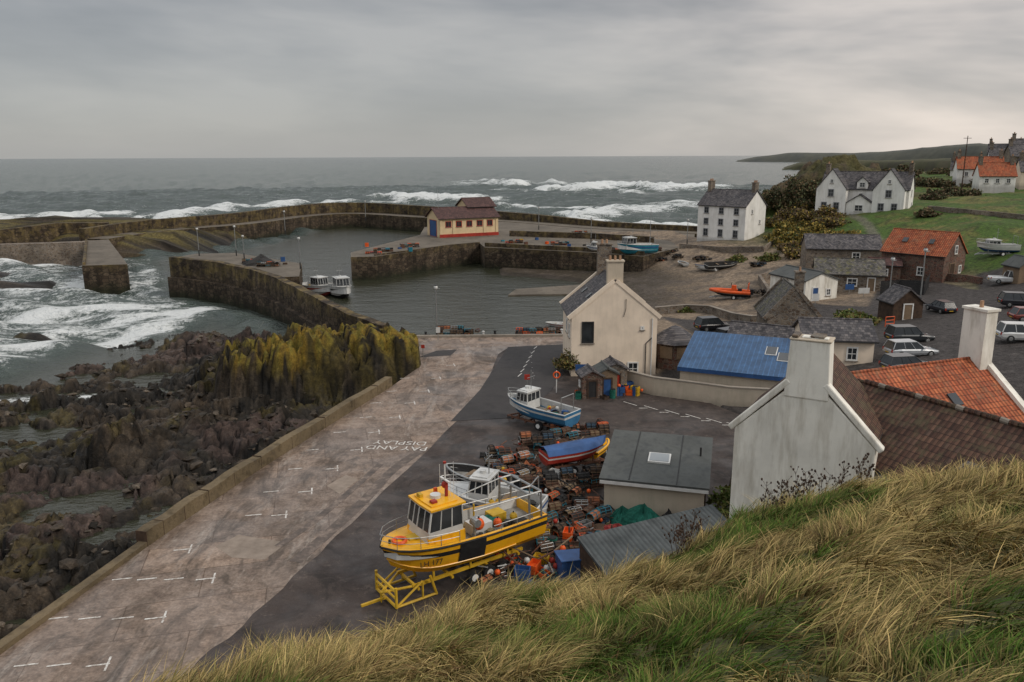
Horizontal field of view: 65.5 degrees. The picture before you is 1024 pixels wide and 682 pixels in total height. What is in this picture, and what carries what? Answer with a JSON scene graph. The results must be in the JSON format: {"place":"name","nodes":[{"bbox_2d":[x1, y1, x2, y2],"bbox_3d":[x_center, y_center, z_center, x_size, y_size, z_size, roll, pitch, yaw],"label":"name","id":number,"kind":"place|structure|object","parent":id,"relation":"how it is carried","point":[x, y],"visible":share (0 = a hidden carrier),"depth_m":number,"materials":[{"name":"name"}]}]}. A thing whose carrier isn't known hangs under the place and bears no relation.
{"place":"outdoors","nodes":[
{"label":"outdoors","id":0,"kind":"place"},
{"bbox_2d":[0,155,799,637],"bbox_3d":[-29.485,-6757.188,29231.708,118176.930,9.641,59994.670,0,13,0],"label":"sea","id":1,"kind":"structure","parent":0,"point":[72,317],"depth_m":306.90,"materials":[{"name":"liquid"}]},
{"bbox_2d":[167,253,385,331],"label":"curved pier","id":2,"kind":"structure","parent":1,"relation":"in","point":[280,293],"depth_m":135.04,"materials":[{"name":"stone"}]},
{"bbox_2d":[302,267,332,295],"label":"moored fishing boat","id":3,"kind":"object","parent":1,"relation":"on","point":[317,284],"visible":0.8,"depth_m":147.46,"materials":[{"name":"white paint"}]},
{"bbox_2d":[327,270,351,297],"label":"moored fishing boat","id":4,"kind":"object","parent":1,"relation":"on","point":[340,287],"visible":0.89,"depth_m":144.49,"materials":[{"name":"white paint"}]},
{"bbox_2d":[508,285,578,295],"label":"harbour slip","id":5,"kind":"object","parent":1,"relation":"in","point":[553,290],"visible":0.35,"depth_m":149.34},
{"bbox_2d":[181,349,738,681],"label":"asphalt quay","id":6,"kind":"structure","parent":0,"point":[332,582],"depth_m":47.85,"materials":[{"name":"asphalt"}]},
{"bbox_2d":[361,461,547,608],"bbox_3d":[-3.211,9.329,41.968,10.620,6.885,3.502,-9,16,-34],"label":"yellow fishing boat","id":7,"kind":"object","parent":6,"relation":"on","point":[442,529],"visible":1,"depth_m":41.15,"materials":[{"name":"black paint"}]},
{"bbox_2d":[445,463,521,488],"bbox_3d":[-2.004,9.420,52.992,5.929,1.715,2.260,7,15,29],"label":"open work boat","id":8,"kind":"object","parent":6,"relation":"on","point":[462,470],"visible":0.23,"depth_m":53.55,"materials":[{"name":"white paint"}]},
{"bbox_2d":[440,448,547,512],"bbox_3d":[-1.347,8.835,48.368,6.719,4.940,2.660,4,14,19],"label":"white fishing boat","id":9,"kind":"object","parent":6,"relation":"on","point":[480,476],"visible":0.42,"depth_m":48.16,"materials":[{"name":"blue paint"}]},
{"bbox_2d":[484,444,538,470],"bbox_3d":[-0.008,8.456,57.394,3.608,1.566,2.770,-6,14,-22],"label":"creel pile","id":10,"kind":"object","parent":6,"relation":"on","point":[502,458],"visible":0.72,"depth_m":57.10,"materials":[{"name":"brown wood"}]},
{"bbox_2d":[515,463,544,479],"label":"creel pile","id":11,"kind":"object","parent":6,"relation":"on","point":[526,469],"visible":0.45,"depth_m":54.80,"materials":[{"name":"brown wood"}]},
{"bbox_2d":[518,430,554,456],"bbox_3d":[1.898,7.752,60.397,2.723,1.566,2.175,-2,13,-6],"label":"creel pile","id":12,"kind":"object","parent":6,"relation":"on","point":[545,437],"visible":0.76,"depth_m":60.16,"materials":[{"name":"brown wood"}]},
{"bbox_2d":[463,437,614,582],"bbox_3d":[2.395,9.988,51.609,10.074,1.226,21.974,0,13,0],"label":"scrap timber and pipes","id":13,"kind":"object","parent":6,"relation":"on","point":[526,553],"visible":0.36,"depth_m":43.45,"materials":[{"name":"wood"}]},
{"bbox_2d":[519,469,558,493],"bbox_3d":[1.678,9.494,52.891,2.678,1.566,1.396,-3,13,-11],"label":"creel pile","id":14,"kind":"object","parent":6,"relation":"on","point":[550,477],"visible":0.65,"depth_m":52.50,"materials":[{"name":"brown wood"}]},
{"bbox_2d":[507,375,580,430],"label":"blue white fishing boat","id":15,"kind":"object","parent":6,"relation":"on","point":[529,401],"visible":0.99,"depth_m":65.98,"materials":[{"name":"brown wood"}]},
{"bbox_2d":[539,426,577,444],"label":"creel pile","id":16,"kind":"object","parent":6,"relation":"on","point":[567,436],"visible":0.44,"depth_m":62.17,"materials":[{"name":"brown wood"}]},
{"bbox_2d":[535,527,589,555],"bbox_3d":[3.075,11.540,45.767,3.576,0.786,1.963,-3,13,-11],"label":"creel pile","id":17,"kind":"object","parent":6,"relation":"on","point":[546,546],"visible":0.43,"depth_m":45.20,"materials":[{"name":"brown wood"}]},
{"bbox_2d":[546,483,582,506],"bbox_3d":[3.158,10.072,51.232,2.094,1.176,2.713,12,18,43],"label":"creel pile","id":18,"kind":"object","parent":6,"relation":"on","point":[557,492],"visible":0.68,"depth_m":51.11,"materials":[{"name":"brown wood"}]},
{"bbox_2d":[547,501,581,525],"bbox_3d":[2.421,10.695,48.560,3.530,1.176,1.971,-7,15,-28],"label":"creel pile","id":19,"kind":"object","parent":6,"relation":"on","point":[552,507],"visible":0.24,"depth_m":48.49,"materials":[{"name":"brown wood"}]},
{"bbox_2d":[554,549,580,583],"bbox_3d":[3.075,11.986,42.017,1.450,1.632,1.250,-4,14,-15],"label":"blue storage box","id":20,"kind":"object","parent":6,"relation":"on","point":[565,559],"visible":0.57,"depth_m":41.52,"materials":[{"name":"paint"}]},
{"bbox_2d":[495,383,642,574],"bbox_3d":[4.124,8.077,59.915,8.491,1.196,38.040,3,13,14],"label":"buoy cluster","id":21,"kind":"object","parent":6,"relation":"on","point":[527,559],"visible":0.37,"depth_m":43.30,"materials":[{"name":"red paint"}]},
{"bbox_2d":[552,516,585,536],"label":"creel pile","id":22,"kind":"object","parent":6,"relation":"on","point":[558,528],"visible":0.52,"depth_m":47.20,"materials":[{"name":"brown wood"}]},
{"bbox_2d":[539,435,605,472],"bbox_3d":[4.540,8.144,56.802,5.020,2.424,2.019,-5,14,-21],"label":"covered red boat","id":23,"kind":"object","parent":6,"relation":"on","point":[567,453],"visible":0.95,"depth_m":56.00,"materials":[{"name":"fabric"}]},
{"bbox_2d":[559,463,603,489],"bbox_3d":[4.731,9.114,54.472,2.645,1.566,2.122,-4,14,-17],"label":"creel pile","id":24,"kind":"object","parent":6,"relation":"on","point":[593,469],"visible":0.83,"depth_m":53.99,"materials":[{"name":"grey wood"}]},
{"bbox_2d":[562,505,611,523],"bbox_3d":[4.541,10.711,48.450,2.776,1.176,2.092,-11,17,-39],"label":"creel pile","id":25,"kind":"object","parent":6,"relation":"on","point":[591,513],"visible":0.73,"depth_m":48.13,"materials":[{"name":"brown wood"}]},
{"bbox_2d":[569,418,609,436],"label":"creel pile","id":26,"kind":"object","parent":6,"relation":"on","point":[600,426],"visible":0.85,"depth_m":64.51,"materials":[{"name":"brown wood"}]},
{"bbox_2d":[575,363,604,398],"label":"fishing hut","id":27,"kind":"object","parent":6,"relation":"on","point":[589,381],"visible":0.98,"depth_m":73.90,"materials":[{"name":"red stone"}]},
{"bbox_2d":[593,360,619,396],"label":"fishing hut","id":28,"kind":"object","parent":6,"relation":"on","point":[609,381],"visible":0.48,"depth_m":74.31,"materials":[{"name":"brown wood"}]},
{"bbox_2d":[602,355,629,384],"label":"fishing hut","id":29,"kind":"object","parent":6,"relation":"on","point":[621,368],"visible":0.31,"depth_m":75.80,"materials":[{"name":"stone"}]},
{"bbox_2d":[623,503,660,524],"bbox_3d":[7.801,10.578,48.210,2.941,1.582,2.560,2,13,9],"label":"green net heap","id":30,"kind":"object","parent":6,"relation":"on","point":[639,513],"visible":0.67,"depth_m":48.22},
{"bbox_2d":[577,504,726,583],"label":"corrugated shed","id":31,"kind":"structure","parent":6,"relation":"on","point":[600,548],"depth_m":41.50,"materials":[{"name":"grey metal"}]},
{"bbox_2d":[599,429,712,515],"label":"gear store","id":32,"kind":"structure","parent":6,"relation":"on","point":[660,474],"depth_m":50.13,"materials":[{"name":"metal"}]},
{"bbox_2d":[706,485,730,514],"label":"bank weeds","id":33,"kind":"object","parent":6,"relation":"on","point":[723,496],"visible":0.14,"depth_m":50.50,"materials":[{"name":"green plant"}]},
{"bbox_2d":[0,154,1023,639],"bbox_3d":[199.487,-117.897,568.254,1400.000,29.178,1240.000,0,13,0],"label":"ground","id":34,"kind":"structure","parent":0,"point":[324,364],"depth_m":80.85,"materials":[{"name":"stone"}]},
{"bbox_2d":[0,240,89,266],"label":"wall","id":35,"kind":"structure","parent":34,"relation":"on","point":[67,253],"depth_m":197.72,"materials":[{"name":"stone"}]},
{"bbox_2d":[0,222,108,243],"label":"wall","id":36,"kind":"structure","parent":34,"relation":"on","point":[48,232],"depth_m":211.25,"materials":[{"name":"stone"}]},
{"bbox_2d":[0,541,147,654],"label":"slipway kerb","id":37,"kind":"structure","parent":34,"relation":"on","point":[20,632],"depth_m":40.42,"materials":[{"name":"concrete"}]},
{"bbox_2d":[82,239,129,294],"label":"pier","id":38,"kind":"structure","parent":34,"relation":"on","point":[104,267],"depth_m":154.12,"materials":[{"name":"stone"}]},
{"bbox_2d":[0,331,336,630],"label":"shore rocks","id":39,"kind":"object","parent":34,"relation":"on","point":[66,563],"visible":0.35,"depth_m":62.81,"materials":[{"name":"stone"}]},
{"bbox_2d":[137,376,391,545],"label":"wall","id":40,"kind":"structure","parent":34,"relation":"on","point":[173,517],"depth_m":56.60,"materials":[{"name":"concrete"}]},
{"bbox_2d":[0,337,562,681],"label":"concrete slipway","id":41,"kind":"structure","parent":34,"relation":"on","point":[203,617],"depth_m":45.84,"materials":[{"name":"concrete"}]},
{"bbox_2d":[216,475,356,559],"bbox_3d":[-12.972,10.953,50.310,3.659,0.034,12.464,6,15,26],"label":"repair patch","id":42,"kind":"object","parent":41,"relation":"on","point":[242,546],"visible":1,"depth_m":46.29,"materials":[{"name":"concrete"}]},
{"bbox_2d":[274,449,423,562],"bbox_3d":[-10.288,10.303,53.048,2.615,0.040,18.101,4,14,17],"label":"tyre stain","id":43,"kind":"object","parent":41,"relation":"on","point":[307,551],"visible":1,"depth_m":50.92,"materials":[{"name":"concrete"}]},
{"bbox_2d":[14,346,727,670],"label":"painted bay markings","id":44,"kind":"object","parent":41,"relation":"on","point":[165,613],"visible":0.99,"depth_m":42.64,"materials":[{"name":"paint"}]},
{"bbox_2d":[420,344,565,420],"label":"resurfaced patch","id":45,"kind":"object","parent":41,"relation":"on","point":[490,399],"visible":0.76,"depth_m":80.44,"materials":[{"name":"asphalt"}]},
{"bbox_2d":[78,202,696,246],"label":"breakwater","id":46,"kind":"object","parent":34,"relation":"on","point":[262,223],"visible":0.43,"depth_m":255.94,"materials":[{"name":"stone"}]},
{"bbox_2d":[437,325,470,334],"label":"creel pile","id":47,"kind":"object","parent":34,"relation":"on","point":[454,330],"visible":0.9,"depth_m":100.21,"materials":[{"name":"multicoloured wood"}]},
{"bbox_2d":[417,334,562,361],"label":"quay edge kerb","id":48,"kind":"structure","parent":34,"relation":"on","point":[490,335],"depth_m":99.30,"materials":[{"name":"stone"}]},
{"bbox_2d":[351,222,694,279],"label":"pier","id":49,"kind":"structure","parent":34,"relation":"on","point":[487,251],"depth_m":179.84,"materials":[{"name":"stone"}]},
{"bbox_2d":[424,197,500,237],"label":"lifeboat station","id":50,"kind":"object","parent":49,"relation":"on","point":[470,216],"visible":0.99,"depth_m":207.03,"materials":[{"name":"paint"}]},
{"bbox_2d":[617,236,658,253],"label":"blue fishing boat","id":51,"kind":"object","parent":49,"relation":"on","point":[628,245],"visible":0.98,"depth_m":165.45,"materials":[{"name":"teal paint"}]},
{"bbox_2d":[563,283,656,375],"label":"walls","id":52,"kind":"structure","parent":34,"relation":"on","point":[620,337],"depth_m":80.71,"materials":[{"name":"paint"}]},
{"bbox_2d":[551,348,580,370],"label":"ivy bush","id":53,"kind":"object","parent":52,"relation":"attached to","point":[564,361],"visible":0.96,"depth_m":81.29,"materials":[{"name":"green plant"}]},
{"bbox_2d":[561,271,605,315],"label":"roof","id":54,"kind":"structure","parent":52,"relation":"on","point":[578,298],"depth_m":84.38,"materials":[{"name":"stone"}]},
{"bbox_2d":[596,239,624,283],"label":"chimney","id":55,"kind":"object","parent":54,"relation":"on","point":[614,268],"visible":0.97,"depth_m":80.04,"materials":[{"name":"paint"}]},
{"bbox_2d":[566,317,644,371],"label":"window surrounds","id":56,"kind":"object","parent":52,"relation":"attached to","point":[568,327],"visible":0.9,"depth_m":81.37,"materials":[{"name":"paint"}]},
{"bbox_2d":[583,323,642,371],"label":"glass","id":57,"kind":"object","parent":56,"relation":"on","point":[587,331],"visible":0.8,"depth_m":80.63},
{"bbox_2d":[559,272,661,319],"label":"skews","id":58,"kind":"object","parent":52,"relation":"on","point":[604,289],"visible":0.88,"depth_m":79.95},
{"bbox_2d":[656,325,692,369],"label":"octagonal stone kiosk","id":59,"kind":"object","parent":34,"relation":"on","point":[672,343],"visible":0.46,"depth_m":82.52,"materials":[{"name":"stone"}]},
{"bbox_2d":[627,372,766,406],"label":"wall","id":60,"kind":"structure","parent":34,"relation":"on","point":[720,396],"depth_m":72.92,"materials":[{"name":"paint"}]},
{"bbox_2d":[627,370,769,389],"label":"coping","id":61,"kind":"object","parent":60,"relation":"on","point":[695,382],"visible":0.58,"depth_m":72.73,"materials":[{"name":"concrete"}]},
{"bbox_2d":[654,305,756,321],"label":"wall","id":62,"kind":"structure","parent":34,"relation":"on","point":[703,309],"depth_m":112.48,"materials":[{"name":"stone"}]},
{"bbox_2d":[694,316,729,331],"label":"parked car","id":63,"kind":"object","parent":34,"relation":"on","point":[706,323],"visible":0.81,"depth_m":96.72,"materials":[{"name":"black metal"}]},
{"bbox_2d":[704,261,737,268],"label":"dark beached boat","id":64,"kind":"object","parent":34,"relation":"on","point":[719,265],"visible":1,"depth_m":154.01,"materials":[{"name":"grey wood"}]},
{"bbox_2d":[679,237,776,252],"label":"house garden wall","id":65,"kind":"structure","parent":34,"relation":"on","point":[737,249],"depth_m":166.46,"materials":[{"name":"stone"}]},
{"bbox_2d":[697,192,765,240],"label":"walls","id":66,"kind":"structure","parent":34,"relation":"on","point":[749,227],"depth_m":178.26,"materials":[{"name":"paint"}]},
{"bbox_2d":[697,189,767,206],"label":"roof","id":67,"kind":"structure","parent":66,"relation":"on","point":[728,198],"depth_m":179.09,"materials":[{"name":"tile"}]},
{"bbox_2d":[709,282,753,299],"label":"orange inflatable boat","id":68,"kind":"object","parent":34,"relation":"on","point":[733,292],"visible":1,"depth_m":123.70,"materials":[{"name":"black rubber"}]},
{"bbox_2d":[677,331,789,387],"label":"blue roof workshop","id":69,"kind":"structure","parent":34,"relation":"on","point":[728,359],"depth_m":74.46,"materials":[{"name":"paint"}]},
{"bbox_2d":[727,320,794,337],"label":"slate roof outhouse","id":70,"kind":"structure","parent":34,"relation":"on","point":[759,329],"depth_m":83.98,"materials":[{"name":"stone"}]},
{"bbox_2d":[678,252,882,325],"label":"shore shrubs","id":71,"kind":"object","parent":34,"relation":"on","point":[774,256],"visible":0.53,"depth_m":115.23,"materials":[{"name":"green plant"}]},
{"bbox_2d":[753,267,821,325],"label":"stone cottage","id":72,"kind":"structure","parent":34,"relation":"on","point":[781,301],"depth_m":87.06,"materials":[{"name":"stone"}]},
{"bbox_2d":[759,174,819,209],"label":"wind swept trees","id":73,"kind":"object","parent":34,"relation":"on","point":[778,199],"visible":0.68,"depth_m":196.76,"materials":[{"name":"green plant"}]},
{"bbox_2d":[769,264,839,300],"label":"shed","id":74,"kind":"object","parent":34,"relation":"on","point":[823,284],"visible":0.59,"depth_m":112.40,"materials":[{"name":"paint"}]},
{"bbox_2d":[728,331,884,518],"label":"old white cottage","id":75,"kind":"structure","parent":34,"relation":"on","point":[813,409],"depth_m":41.19,"materials":[{"name":"paint"}]},
{"bbox_2d":[765,200,851,258],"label":"bracken slope","id":76,"kind":"structure","parent":34,"relation":"on","point":[827,217],"depth_m":173.02,"materials":[{"name":"green plant"}]},
{"bbox_2d":[762,219,860,245],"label":"gorse bushes","id":77,"kind":"object","parent":34,"relation":"on","point":[785,231],"visible":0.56,"depth_m":162.75,"materials":[{"name":"green plant"}]},
{"bbox_2d":[791,317,878,365],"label":"cream annexe","id":78,"kind":"structure","parent":34,"relation":"on","point":[856,340],"depth_m":75.09,"materials":[{"name":"stone"}]},
{"bbox_2d":[800,233,882,268],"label":"slate workshop","id":79,"kind":"structure","parent":34,"relation":"on","point":[813,245],"depth_m":136.08,"materials":[{"name":"stone"}]},
{"bbox_2d":[812,257,886,292],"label":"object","id":80,"kind":"object","parent":34,"relation":"on","point":[870,273],"visible":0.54,"depth_m":117.86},
{"bbox_2d":[802,164,923,207],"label":"hillside scrub","id":81,"kind":"object","parent":34,"relation":"on","point":[903,168],"visible":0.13,"depth_m":199.28,"materials":[{"name":"green plant"}]},
{"bbox_2d":[815,170,913,214],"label":"walls","id":82,"kind":"structure","parent":34,"relation":"on","point":[901,198],"depth_m":173.13,"materials":[{"name":"paint"}]},
{"bbox_2d":[816,169,915,203],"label":"roof","id":83,"kind":"structure","parent":82,"relation":"on","point":[849,180],"depth_m":173.88,"materials":[{"name":"tile"}]},
{"bbox_2d":[868,257,902,280],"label":"red lean to","id":84,"kind":"object","parent":34,"relation":"on","point":[897,266],"visible":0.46,"depth_m":122.77,"materials":[{"name":"stone"}]},
{"bbox_2d":[876,283,926,320],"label":"slate hut","id":85,"kind":"object","parent":34,"relation":"on","point":[899,302],"visible":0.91,"depth_m":92.94,"materials":[{"name":"brown stone"}]},
{"bbox_2d":[879,353,928,366],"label":"parked car","id":86,"kind":"object","parent":34,"relation":"on","point":[890,359],"visible":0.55,"depth_m":69.77,"materials":[{"name":"grey metal"}]},
{"bbox_2d":[880,274,929,294],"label":"black board fence","id":87,"kind":"object","parent":34,"relation":"on","point":[914,286],"visible":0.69,"depth_m":111.73,"materials":[{"name":"paint"}]},
{"bbox_2d":[884,324,934,341],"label":"parked car","id":88,"kind":"object","parent":34,"relation":"on","point":[902,331],"visible":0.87,"depth_m":79.11,"materials":[{"name":"black metal"}]},
{"bbox_2d":[882,339,938,355],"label":"parked car","id":89,"kind":"object","parent":34,"relation":"on","point":[911,346],"visible":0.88,"depth_m":73.66,"materials":[{"name":"white metal"}]},
{"bbox_2d":[879,228,967,282],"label":"red roof stone boathouse","id":90,"kind":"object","parent":34,"relation":"on","point":[946,253],"visible":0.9,"depth_m":121.31,"materials":[{"name":"tile"}]},
{"bbox_2d":[850,300,1023,422],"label":"orange roof cottage","id":91,"kind":"structure","parent":34,"relation":"on","point":[971,376],"depth_m":50.89,"materials":[{"name":"tile"}]},
{"bbox_2d":[857,378,1023,481],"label":"brown roof cottage","id":92,"kind":"structure","parent":34,"relation":"on","point":[921,427],"depth_m":39.81,"materials":[{"name":"tile"}]},
{"bbox_2d":[925,300,957,313],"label":"parked car","id":93,"kind":"object","parent":34,"relation":"on","point":[943,306],"visible":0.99,"depth_m":94.37,"materials":[{"name":"black metal"}]},
{"bbox_2d":[913,167,986,217],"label":"garden shrubs","id":94,"kind":"object","parent":34,"relation":"on","point":[952,190],"visible":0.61,"depth_m":191.79,"materials":[{"name":"green plant"}]},
{"bbox_2d":[952,162,973,186],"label":"walls","id":95,"kind":"structure","parent":34,"relation":"on","point":[957,175],"depth_m":216.23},
{"bbox_2d":[952,157,1004,168],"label":"roof","id":96,"kind":"structure","parent":95,"relation":"on","point":[970,162],"depth_m":215.86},
{"bbox_2d":[946,274,982,284],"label":"roadside wall","id":97,"kind":"structure","parent":34,"relation":"on","point":[963,278],"depth_m":117.27,"materials":[{"name":"red stone"}]},
{"bbox_2d":[928,206,1023,219],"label":"field wall","id":98,"kind":"structure","parent":34,"relation":"on","point":[981,212],"depth_m":149.66,"materials":[{"name":"stone"}]},
{"bbox_2d":[972,165,1015,192],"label":"walls","id":99,"kind":"structure","parent":34,"relation":"on","point":[990,187],"depth_m":196.92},
{"bbox_2d":[972,163,1017,175],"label":"roof","id":100,"kind":"structure","parent":99,"relation":"on","point":[996,169],"depth_m":197.00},
{"bbox_2d":[974,228,1020,255],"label":"white motor boat","id":101,"kind":"object","parent":34,"relation":"on","point":[993,246],"visible":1,"depth_m":122.84,"materials":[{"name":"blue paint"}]},
{"bbox_2d":[995,321,1023,341],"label":"parked car","id":102,"kind":"object","parent":34,"relation":"on","point":[1010,331],"visible":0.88,"depth_m":73.97,"materials":[{"name":"white metal"}]},
{"bbox_2d":[997,291,1023,307],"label":"parked car","id":103,"kind":"object","parent":34,"relation":"on","point":[1009,299],"visible":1,"depth_m":92.78,"materials":[{"name":"black metal"}]},
{"bbox_2d":[1001,254,1023,283],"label":"timber garden hut","id":104,"kind":"object","parent":34,"relation":"on","point":[1014,263],"visible":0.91,"depth_m":108.89,"materials":[{"name":"brown wood"}]},
{"bbox_2d":[0,0,1023,158],"label":"sky","id":105,"kind":"structure","parent":0,"point":[80,79],"materials":[{"name":"grey"}]},
{"bbox_2d":[129,454,1023,681],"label":"grassy hill","id":106,"kind":"structure","parent":0,"point":[825,678],"depth_m":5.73,"materials":[{"name":"plant"}]},
{"bbox_2d":[662,453,878,558],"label":"dry dock plants","id":107,"kind":"object","parent":106,"relation":"on","point":[682,530],"visible":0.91,"depth_m":12.79,"materials":[{"name":"brown plant"}]},
{"bbox_2d":[736,143,987,161],"bbox_3d":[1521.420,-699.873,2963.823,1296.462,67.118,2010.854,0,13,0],"label":"distant headland","id":108,"kind":"structure","parent":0,"point":[948,151],"depth_m":2726.59,"materials":[{"name":"plant"}]},
{"bbox_2d":[782,158,950,171],"bbox_3d":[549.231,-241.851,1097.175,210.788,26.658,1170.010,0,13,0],"label":"coastal headland","id":109,"kind":"structure","parent":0,"point":[925,165],"depth_m":1080.72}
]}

